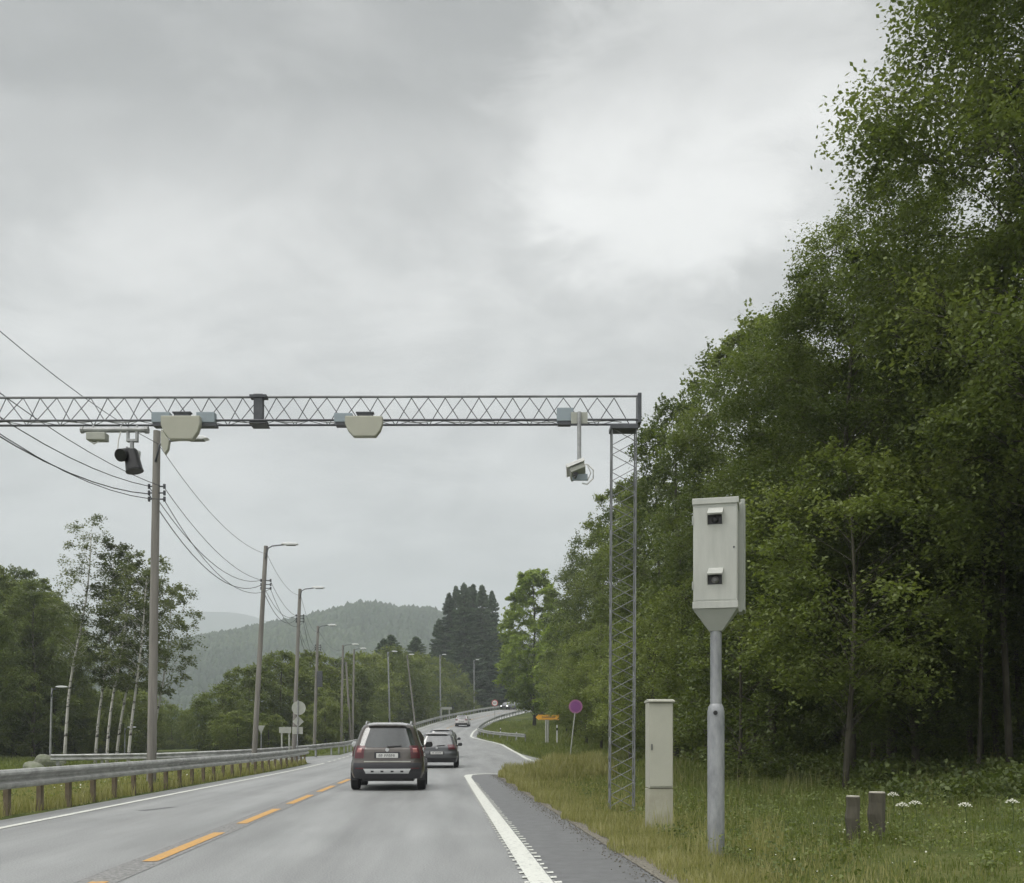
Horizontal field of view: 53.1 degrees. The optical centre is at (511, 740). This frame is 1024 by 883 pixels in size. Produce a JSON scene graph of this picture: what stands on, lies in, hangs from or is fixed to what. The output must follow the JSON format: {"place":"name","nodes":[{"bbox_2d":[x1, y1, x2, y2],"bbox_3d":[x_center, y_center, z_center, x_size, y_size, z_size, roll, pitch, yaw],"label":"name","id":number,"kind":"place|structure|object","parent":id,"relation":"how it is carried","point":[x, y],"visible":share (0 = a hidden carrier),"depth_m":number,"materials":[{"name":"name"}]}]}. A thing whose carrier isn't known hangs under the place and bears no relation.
{"place":"outdoors","nodes":[
{"label":"outdoors","id":0,"kind":"place"},
{"bbox_2d":[0,758,306,817],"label":"verge grass","id":1,"kind":"structure","parent":0,"point":[19,805],"depth_m":24.06,"materials":[{"name":"green plant"}]},
{"bbox_2d":[56,612,266,655],"bbox_3d":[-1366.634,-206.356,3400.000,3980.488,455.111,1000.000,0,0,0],"label":"ridge","id":2,"kind":"structure","parent":0,"point":[217,621],"depth_m":3299.43,"materials":[{"name":"grey"}]},
{"bbox_2d":[0,747,345,796],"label":"meadow grass","id":3,"kind":"structure","parent":0,"point":[8,762],"depth_m":61.07,"materials":[{"name":"green plant"}]},
{"bbox_2d":[0,708,664,882],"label":"road","id":4,"kind":"structure","parent":0,"point":[438,829],"depth_m":13.44,"materials":[{"name":"grey asphalt"}]},
{"bbox_2d":[74,776,350,882],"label":"milled strip","id":5,"kind":"object","parent":4,"relation":"on","point":[118,873],"visible":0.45,"depth_m":11.40,"materials":[{"name":"asphalt"}]},
{"bbox_2d":[0,710,496,828],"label":"edge line","id":6,"kind":"object","parent":4,"relation":"on","point":[152,797],"visible":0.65,"depth_m":20.03,"materials":[{"name":"white paint"}]},
{"bbox_2d":[89,710,514,882],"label":"line","id":7,"kind":"object","parent":4,"relation":"on","point":[158,857],"visible":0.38,"depth_m":12.52,"materials":[{"name":"yellow paint"}]},
{"bbox_2d":[351,718,432,788],"bbox_3d":[-3.139,0.319,26.680,2.137,1.755,4.243,0,0,-4],"label":"suv car","id":8,"kind":"object","parent":4,"relation":"on","point":[388,751],"visible":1,"depth_m":24.73,"materials":[{"name":"brown paint"}]},
{"bbox_2d":[423,733,461,766],"bbox_3d":[-3.281,0.382,45.489,2.146,1.510,4.142,0,0,-3],"label":"hatchback car","id":9,"kind":"object","parent":4,"relation":"on","point":[443,748],"visible":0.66,"depth_m":43.60,"materials":[{"name":"grey paint"}]},
{"bbox_2d":[464,773,553,882],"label":"edge line","id":10,"kind":"object","parent":4,"relation":"on","point":[531,868],"visible":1,"depth_m":11.92,"materials":[{"name":"white paint"}]},
{"bbox_2d":[472,774,659,882],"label":"road shoulder","id":11,"kind":"object","parent":4,"relation":"on","point":[564,856],"visible":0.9,"depth_m":11.85},
{"bbox_2d":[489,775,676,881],"bbox_3d":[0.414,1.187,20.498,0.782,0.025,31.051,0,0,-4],"label":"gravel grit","id":12,"kind":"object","parent":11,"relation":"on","point":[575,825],"visible":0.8,"depth_m":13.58,"materials":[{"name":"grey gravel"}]},
{"bbox_2d":[0,709,1023,882],"bbox_3d":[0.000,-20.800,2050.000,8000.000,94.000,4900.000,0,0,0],"label":"ground","id":13,"kind":"structure","parent":0,"point":[911,852],"depth_m":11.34,"materials":[{"name":"green plant"}]},
{"bbox_2d":[0,608,35,747],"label":"alder tree","id":14,"kind":"object","parent":13,"relation":"on","point":[6,653],"visible":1,"depth_m":66.30,"materials":[{"name":"green plant"}]},
{"bbox_2d":[0,565,49,756],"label":"alder tree","id":15,"kind":"object","parent":13,"relation":"on","point":[3,574],"visible":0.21,"depth_m":78.45,"materials":[{"name":"green plant"}]},
{"bbox_2d":[2,564,71,743],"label":"alder tree","id":16,"kind":"object","parent":13,"relation":"on","point":[25,573],"visible":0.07,"depth_m":91.63,"materials":[{"name":"green plant"}]},
{"bbox_2d":[0,576,75,756],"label":"alder tree","id":17,"kind":"object","parent":13,"relation":"on","point":[44,662],"visible":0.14,"depth_m":79.45,"materials":[{"name":"green plant"}]},
{"bbox_2d":[0,576,91,757],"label":"alder tree","id":18,"kind":"object","parent":13,"relation":"on","point":[34,734],"visible":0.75,"depth_m":75.44,"materials":[{"name":"green plant"}]},
{"bbox_2d":[10,600,102,753],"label":"alder tree","id":19,"kind":"object","parent":13,"relation":"on","point":[74,733],"visible":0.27,"depth_m":81.71,"materials":[{"name":"green plant"}]},
{"bbox_2d":[38,619,110,751],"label":"alder tree","id":20,"kind":"object","parent":13,"relation":"on","point":[97,701],"visible":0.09,"depth_m":85.84,"materials":[{"name":"green plant"}]},
{"bbox_2d":[52,695,107,753],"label":"round tree","id":21,"kind":"object","parent":13,"relation":"on","point":[86,741],"visible":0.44,"depth_m":83.64,"materials":[{"name":"green plant"}]},
{"bbox_2d":[43,513,125,763],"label":"birch tree","id":22,"kind":"object","parent":13,"relation":"on","point":[72,666],"visible":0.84,"depth_m":56.92,"materials":[{"name":"green plant"}]},
{"bbox_2d":[66,536,148,762],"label":"birch tree","id":23,"kind":"object","parent":13,"relation":"on","point":[92,587],"visible":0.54,"depth_m":57.22,"materials":[{"name":"green plant"}]},
{"bbox_2d":[78,693,138,753],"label":"round tree","id":24,"kind":"object","parent":13,"relation":"on","point":[114,716],"visible":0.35,"depth_m":87.57,"materials":[{"name":"green plant"}]},
{"bbox_2d":[83,543,167,762],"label":"birch tree","id":25,"kind":"object","parent":13,"relation":"on","point":[121,553],"visible":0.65,"depth_m":56.00,"materials":[{"name":"green plant"}]},
{"bbox_2d":[81,564,178,761],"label":"birch tree","id":26,"kind":"object","parent":13,"relation":"on","point":[125,695],"visible":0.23,"depth_m":60.01,"materials":[{"name":"green plant"}]},
{"bbox_2d":[98,686,173,752],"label":"round tree","id":27,"kind":"object","parent":13,"relation":"on","point":[135,748],"visible":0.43,"depth_m":95.67,"materials":[{"name":"green plant"}]},
{"bbox_2d":[90,550,186,761],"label":"birch tree","id":28,"kind":"object","parent":13,"relation":"on","point":[128,680],"visible":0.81,"depth_m":54.45,"materials":[{"name":"green plant"}]},
{"bbox_2d":[113,688,182,751],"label":"round tree","id":29,"kind":"object","parent":13,"relation":"on","point":[162,738],"visible":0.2,"depth_m":104.61,"materials":[{"name":"green plant"}]},
{"bbox_2d":[0,748,308,815],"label":"guardrail","id":30,"kind":"object","parent":13,"relation":"on","point":[39,778],"visible":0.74,"depth_m":21.71,"materials":[{"name":"metal"}]},
{"bbox_2d":[123,578,207,718],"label":"birch tree","id":31,"kind":"object","parent":13,"relation":"on","point":[160,690],"visible":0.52,"depth_m":61.97,"materials":[{"name":"green plant"}]},
{"bbox_2d":[157,705,195,749],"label":"round tree","id":32,"kind":"object","parent":13,"relation":"on","point":[171,740],"visible":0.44,"depth_m":129.18,"materials":[{"name":"green plant"}]},
{"bbox_2d":[146,430,208,781],"bbox_3d":[-8.708,-3.231,26.677,1.640,9.691,0.295,0,0,0],"label":"lamp pole","id":33,"kind":"object","parent":13,"relation":"on","point":[153,669],"visible":0.72,"depth_m":26.61,"materials":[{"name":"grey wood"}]},
{"bbox_2d":[175,703,217,750],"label":"round tree","id":34,"kind":"object","parent":13,"relation":"on","point":[192,728],"visible":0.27,"depth_m":107.09,"materials":[{"name":"green plant"}]},
{"bbox_2d":[183,684,260,750],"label":"round tree","id":35,"kind":"object","parent":13,"relation":"on","point":[230,697],"visible":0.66,"depth_m":91.13,"materials":[{"name":"green plant"}]},
{"bbox_2d":[207,709,267,750],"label":"round tree","id":36,"kind":"object","parent":13,"relation":"on","point":[225,744],"visible":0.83,"depth_m":81.33,"materials":[{"name":"green plant"}]},
{"bbox_2d":[206,662,299,748],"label":"round tree","id":37,"kind":"object","parent":13,"relation":"on","point":[266,672],"visible":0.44,"depth_m":97.49,"materials":[{"name":"green plant"}]},
{"bbox_2d":[239,713,296,748],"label":"round tree","id":38,"kind":"object","parent":13,"relation":"on","point":[269,720],"visible":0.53,"depth_m":83.49,"materials":[{"name":"green plant"}]},
{"bbox_2d":[251,542,297,764],"bbox_3d":[-9.973,-3.355,42.975,2.024,9.928,0.290,0,0,0],"label":"lamp pole","id":39,"kind":"object","parent":13,"relation":"on","point":[263,584],"visible":0.98,"depth_m":42.91,"materials":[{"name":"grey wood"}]},
{"bbox_2d":[51,706,499,765],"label":"guardrail","id":40,"kind":"object","parent":13,"relation":"on","point":[57,758],"visible":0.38,"depth_m":52.45,"materials":[{"name":"metal"}]},
{"bbox_2d":[231,649,339,747],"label":"round tree","id":41,"kind":"object","parent":13,"relation":"on","point":[305,675],"visible":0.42,"depth_m":103.11,"materials":[{"name":"green plant"}]},
{"bbox_2d":[292,586,323,759],"bbox_3d":[-11.154,-3.490,55.975,1.862,9.905,0.290,0,0,0],"label":"lamp pole","id":42,"kind":"object","parent":13,"relation":"on","point":[298,621],"visible":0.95,"depth_m":55.91,"materials":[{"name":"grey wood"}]},
{"bbox_2d":[270,650,357,745],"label":"round tree","id":43,"kind":"object","parent":13,"relation":"on","point":[308,657],"visible":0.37,"depth_m":109.03,"materials":[{"name":"green plant"}]},
{"bbox_2d":[0,393,641,812],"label":"overhead gantry","id":44,"kind":"object","parent":13,"relation":"on","point":[614,425],"visible":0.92,"depth_m":16.98,"materials":[{"name":"metal"}]},
{"bbox_2d":[80,425,149,474],"bbox_3d":[-6.480,-4.771,16.739,1.101,0.823,0.437,0,0,0],"label":"camera bar","id":45,"kind":"object","parent":44,"relation":"hanging from","point":[130,456],"visible":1,"depth_m":16.68,"materials":[{"name":"metal"}]},
{"bbox_2d":[151,411,218,454],"bbox_3d":[-5.383,-5.032,16.800,1.055,0.726,0.320,0,0,0],"label":"radar sensor","id":46,"kind":"object","parent":44,"relation":"attached to","point":[182,426],"visible":1,"depth_m":16.65,"materials":[{"name":"beige plastic"}]},
{"bbox_2d":[334,412,382,437],"bbox_3d":[-2.511,-5.165,16.805,0.811,0.424,0.310,0,0,0],"label":"radar sensor","id":47,"kind":"object","parent":44,"relation":"attached to","point":[364,425],"visible":1,"depth_m":16.65,"materials":[{"name":"beige plastic"}]},
{"bbox_2d":[557,408,593,484],"bbox_3d":[1.034,-4.813,16.640,0.599,1.284,0.521,0,0,0],"label":"hanging camera","id":48,"kind":"object","parent":44,"relation":"hanging from","point":[575,469],"visible":1,"depth_m":16.68,"materials":[{"name":"metal"}]},
{"bbox_2d":[313,624,335,744],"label":"lamp pole","id":49,"kind":"object","parent":13,"relation":"on","point":[318,678],"visible":0.93,"depth_m":76.90,"materials":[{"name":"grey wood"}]},
{"bbox_2d":[299,696,351,744],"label":"round tree","id":50,"kind":"object","parent":13,"relation":"on","point":[328,706],"visible":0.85,"depth_m":97.33,"materials":[{"name":"green plant"}]},
{"bbox_2d":[304,657,385,741],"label":"round tree","id":51,"kind":"object","parent":13,"relation":"on","point":[362,674],"visible":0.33,"depth_m":115.05,"materials":[{"name":"green plant"}]},
{"bbox_2d":[330,650,407,734],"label":"round tree","id":52,"kind":"object","parent":13,"relation":"on","point":[365,658],"visible":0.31,"depth_m":137.07,"materials":[{"name":"green plant"}]},
{"bbox_2d":[345,643,442,725],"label":"round tree","id":53,"kind":"object","parent":13,"relation":"on","point":[419,687],"visible":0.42,"depth_m":150.82,"materials":[{"name":"green plant"}]},
{"bbox_2d":[387,651,454,726],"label":"round tree","id":54,"kind":"object","parent":13,"relation":"on","point":[430,667],"visible":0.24,"depth_m":167.07,"materials":[{"name":"green plant"}]},
{"bbox_2d":[394,636,450,723],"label":"spruce tree","id":55,"kind":"object","parent":13,"relation":"on","point":[415,644],"visible":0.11,"depth_m":189.47,"materials":[{"name":"green plant"}]},
{"bbox_2d":[431,592,469,708],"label":"spruce tree","id":56,"kind":"object","parent":13,"relation":"on","point":[447,608],"visible":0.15,"depth_m":229.23,"materials":[{"name":"green plant"}]},
{"bbox_2d":[427,656,478,719],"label":"round tree","id":57,"kind":"object","parent":13,"relation":"on","point":[447,668],"visible":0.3,"depth_m":194.05,"materials":[{"name":"green plant"}]},
{"bbox_2d":[441,582,498,713],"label":"spruce tree","id":58,"kind":"object","parent":13,"relation":"on","point":[462,630],"visible":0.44,"depth_m":224.83,"materials":[{"name":"green plant"}]},
{"bbox_2d":[462,584,507,710],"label":"spruce tree","id":59,"kind":"object","parent":13,"relation":"on","point":[481,619],"visible":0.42,"depth_m":228.89,"materials":[{"name":"green plant"}]},
{"bbox_2d":[483,590,512,706],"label":"spruce tree","id":60,"kind":"object","parent":13,"relation":"on","point":[494,616],"visible":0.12,"depth_m":235.37,"materials":[{"name":"green plant"}]},
{"bbox_2d":[492,568,562,726],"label":"light green tree","id":61,"kind":"object","parent":13,"relation":"on","point":[529,579],"visible":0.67,"depth_m":126.29,"materials":[{"name":"green plant"}]},
{"bbox_2d":[500,749,618,779],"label":"junction grass","id":62,"kind":"structure","parent":13,"relation":"on","point":[553,766],"depth_m":30.59,"materials":[{"name":"green plant"}]},
{"bbox_2d":[532,608,591,717],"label":"light green tree","id":63,"kind":"object","parent":13,"relation":"on","point":[550,630],"visible":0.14,"depth_m":117.24,"materials":[{"name":"green plant"}]},
{"bbox_2d":[536,640,592,735],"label":"young tree","id":64,"kind":"object","parent":13,"relation":"on","point":[548,675],"visible":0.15,"depth_m":91.86,"materials":[{"name":"green plant"}]},
{"bbox_2d":[537,554,606,730],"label":"alder tree","id":65,"kind":"object","parent":13,"relation":"on","point":[552,594],"visible":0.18,"depth_m":99.78,"materials":[{"name":"green plant"}]},
{"bbox_2d":[540,631,617,743],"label":"young tree","id":66,"kind":"object","parent":13,"relation":"on","point":[562,711],"visible":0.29,"depth_m":75.47,"materials":[{"name":"green plant"}]},
{"bbox_2d":[548,622,632,747],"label":"young tree","id":67,"kind":"object","parent":13,"relation":"on","point":[574,660],"visible":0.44,"depth_m":63.60,"materials":[{"name":"green plant"}]},
{"bbox_2d":[497,775,686,882],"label":"gravel verge","id":68,"kind":"structure","parent":13,"relation":"on","point":[638,862],"depth_m":10.28,"materials":[{"name":"grey gravel"}]},
{"bbox_2d":[480,719,704,758],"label":"island grass","id":69,"kind":"structure","parent":13,"relation":"on","point":[533,732],"depth_m":89.14,"materials":[{"name":"green plant"}]},
{"bbox_2d":[539,523,650,736],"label":"alder tree","id":70,"kind":"object","parent":13,"relation":"on","point":[548,655],"visible":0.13,"depth_m":83.81,"materials":[{"name":"green plant"}]},
{"bbox_2d":[551,479,671,741],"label":"alder tree","id":71,"kind":"object","parent":13,"relation":"on","point":[597,525],"visible":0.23,"depth_m":69.58,"materials":[{"name":"green plant"}]},
{"bbox_2d":[575,617,680,758],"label":"young tree","id":72,"kind":"object","parent":13,"relation":"on","point":[590,666],"visible":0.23,"depth_m":51.92,"materials":[{"name":"green plant"}]},
{"bbox_2d":[577,463,695,748],"bbox_3d":[8.367,-7.283,58.140,9.064,16.777,8.988,0,0,-44],"label":"alder tree","id":73,"kind":"object","parent":13,"relation":"on","point":[605,601],"visible":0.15,"depth_m":57.66,"materials":[{"name":"green plant"}]},
{"bbox_2d":[585,598,731,758],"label":"young tree","id":74,"kind":"object","parent":13,"relation":"on","point":[642,628],"visible":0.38,"depth_m":41.51,"materials":[{"name":"green plant"}]},
{"bbox_2d":[644,699,674,830],"bbox_3d":[1.977,0.454,13.745,0.350,2.027,0.390,0,0,-2],"label":"roadside cabinet","id":75,"kind":"object","parent":13,"relation":"on","point":[659,752],"visible":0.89,"depth_m":13.58,"materials":[{"name":"grey metal"}]},
{"bbox_2d":[600,392,766,758],"bbox_3d":[7.487,-7.278,46.786,7.173,17.295,8.072,0,0,-37],"label":"alder tree","id":76,"kind":"object","parent":13,"relation":"on","point":[646,435],"visible":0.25,"depth_m":46.51,"materials":[{"name":"green plant"}]},
{"bbox_2d":[628,570,781,758],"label":"young tree","id":77,"kind":"object","parent":13,"relation":"on","point":[674,684],"visible":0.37,"depth_m":32.73,"materials":[{"name":"green plant"}]},
{"bbox_2d":[636,802,786,860],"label":"straw clumps","id":78,"kind":"object","parent":13,"relation":"on","point":[758,845],"visible":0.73,"depth_m":11.29,"materials":[{"name":"green plant"}]},
{"bbox_2d":[692,496,745,856],"bbox_3d":[2.197,-0.524,10.866,0.529,4.081,0.750,0,0,14],"label":"speed camera","id":79,"kind":"object","parent":13,"relation":"on","point":[719,566],"visible":1,"depth_m":10.63,"materials":[{"name":"grey paint"}]},
{"bbox_2d":[631,298,840,750],"bbox_3d":[8.905,-7.403,38.388,8.587,17.727,8.515,0,0,-30],"label":"alder tree","id":80,"kind":"object","parent":13,"relation":"on","point":[729,342],"visible":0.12,"depth_m":38.10,"materials":[{"name":"green plant"}]},
{"bbox_2d":[662,605,846,781],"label":"young tree","id":81,"kind":"object","parent":13,"relation":"on","point":[808,719],"visible":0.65,"depth_m":23.71,"materials":[{"name":"green plant"}]},
{"bbox_2d":[640,328,883,760],"bbox_3d":[7.909,-5.770,30.761,7.810,13.423,8.052,0,0,-22],"label":"alder tree","id":82,"kind":"object","parent":13,"relation":"on","point":[682,539],"visible":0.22,"depth_m":30.91,"materials":[{"name":"green plant"}]},
{"bbox_2d":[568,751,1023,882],"bbox_3d":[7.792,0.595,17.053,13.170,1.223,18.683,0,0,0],"label":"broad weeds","id":83,"kind":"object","parent":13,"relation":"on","point":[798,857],"visible":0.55,"depth_m":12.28,"materials":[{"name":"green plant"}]},
{"bbox_2d":[729,358,945,750],"bbox_3d":[11.072,-6.066,35.048,8.458,14.156,7.516,0,0,-28],"label":"alder tree","id":84,"kind":"object","parent":13,"relation":"on","point":[827,738],"visible":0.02,"depth_m":34.59,"materials":[{"name":"green plant"}]},
{"bbox_2d":[845,795,859,844],"bbox_3d":[3.756,0.914,11.299,0.168,0.623,0.169,0,0,-23],"label":"wooden post","id":85,"kind":"object","parent":13,"relation":"on","point":[852,813],"visible":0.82,"depth_m":11.24,"materials":[{"name":"grey wood"}]},
{"bbox_2d":[690,735,1023,804],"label":"forest floor weeds","id":86,"kind":"object","parent":13,"relation":"on","point":[808,763],"visible":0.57,"depth_m":19.50,"materials":[{"name":"green plant"}]},
{"bbox_2d":[701,234,1013,770],"bbox_3d":[7.553,-4.849,22.532,6.643,11.890,6.592,0,0,-7],"label":"alder tree","id":87,"kind":"object","parent":13,"relation":"on","point":[792,319],"visible":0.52,"depth_m":21.77,"materials":[{"name":"green plant"}]},
{"bbox_2d":[724,433,1009,787],"bbox_3d":[6.545,-2.252,19.419,5.372,6.950,5.704,0,0,26],"label":"young tree","id":88,"kind":"object","parent":13,"relation":"on","point":[793,652],"visible":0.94,"depth_m":18.76,"materials":[{"name":"green plant"}]},
{"bbox_2d":[715,151,1021,762],"bbox_3d":[9.257,-6.664,25.152,7.827,15.307,7.337,0,0,-15],"label":"alder tree","id":89,"kind":"object","parent":13,"relation":"on","point":[836,232],"visible":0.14,"depth_m":25.03,"materials":[{"name":"green plant"}]},
{"bbox_2d":[826,825,911,846],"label":"post tufts","id":90,"kind":"object","parent":13,"relation":"on","point":[844,837],"visible":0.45,"depth_m":11.15,"materials":[{"name":"green plant"}]},
{"bbox_2d":[811,661,934,758],"bbox_3d":[9.790,-0.721,27.383,3.082,3.156,3.027,0,0,-33],"label":"forest shrub","id":91,"kind":"object","parent":13,"relation":"on","point":[863,743],"visible":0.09,"depth_m":27.41,"materials":[{"name":"green plant"}]},
{"bbox_2d":[867,791,885,839],"bbox_3d":[4.092,0.888,11.499,0.203,0.640,0.206,0,0,-23],"label":"wooden post","id":92,"kind":"object","parent":13,"relation":"on","point":[876,809],"visible":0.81,"depth_m":11.43,"materials":[{"name":"grey wood"}]},
{"bbox_2d":[787,439,1023,770],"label":"alder tree","id":93,"kind":"object","parent":13,"relation":"on","point":[968,680],"visible":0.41,"depth_m":21.19,"materials":[{"name":"green plant"}]},
{"bbox_2d":[800,0,1023,589],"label":"alder tree","id":94,"kind":"object","parent":13,"relation":"on","point":[966,427],"visible":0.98,"depth_m":17.35,"materials":[{"name":"green plant"}]},
{"bbox_2d":[826,332,1023,751],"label":"alder tree","id":95,"kind":"object","parent":13,"relation":"on","point":[999,691],"visible":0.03,"depth_m":29.53,"materials":[{"name":"green plant"}]},
{"bbox_2d":[871,163,1023,675],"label":"alder tree","id":96,"kind":"object","parent":13,"relation":"on","point":[939,248],"visible":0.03,"depth_m":23.87,"materials":[{"name":"green plant"}]},
{"bbox_2d":[916,0,1023,623],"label":"alder tree","id":97,"kind":"object","parent":13,"relation":"on","point":[944,255],"visible":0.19,"depth_m":20.54,"materials":[{"name":"green plant"}]},
{"bbox_2d":[977,339,997,771],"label":"tree trunk","id":98,"kind":"object","parent":13,"relation":"on","point":[979,736],"visible":0.35,"depth_m":20.58,"materials":[{"name":"brown plant"}]},
{"bbox_2d":[1000,462,1013,763],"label":"tree trunk","id":99,"kind":"object","parent":13,"relation":"on","point":[1007,706],"visible":0.51,"depth_m":20.68,"materials":[{"name":"brown plant"}]},
{"bbox_2d":[0,0,1023,652],"label":"sky","id":100,"kind":"structure","parent":0,"point":[198,197],"materials":[{"name":"grey"}]},
{"bbox_2d":[498,761,1023,882],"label":"verge grass","id":101,"kind":"structure","parent":0,"point":[655,852],"depth_m":11.46,"materials":[{"name":"green plant"}]},
{"bbox_2d":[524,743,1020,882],"bbox_3d":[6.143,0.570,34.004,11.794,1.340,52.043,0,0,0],"label":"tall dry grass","id":102,"kind":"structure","parent":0,"point":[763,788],"depth_m":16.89,"materials":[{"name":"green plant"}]},
{"bbox_3d":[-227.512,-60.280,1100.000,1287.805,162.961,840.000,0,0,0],"label":"hill","id":103,"kind":"structure","parent":0,"visible":0},
{"bbox_2d":[45,599,530,710],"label":"forest canopy","id":104,"kind":"object","parent":103,"relation":"on","point":[368,625],"visible":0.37,"depth_m":917.56,"materials":[{"name":"green plant"}]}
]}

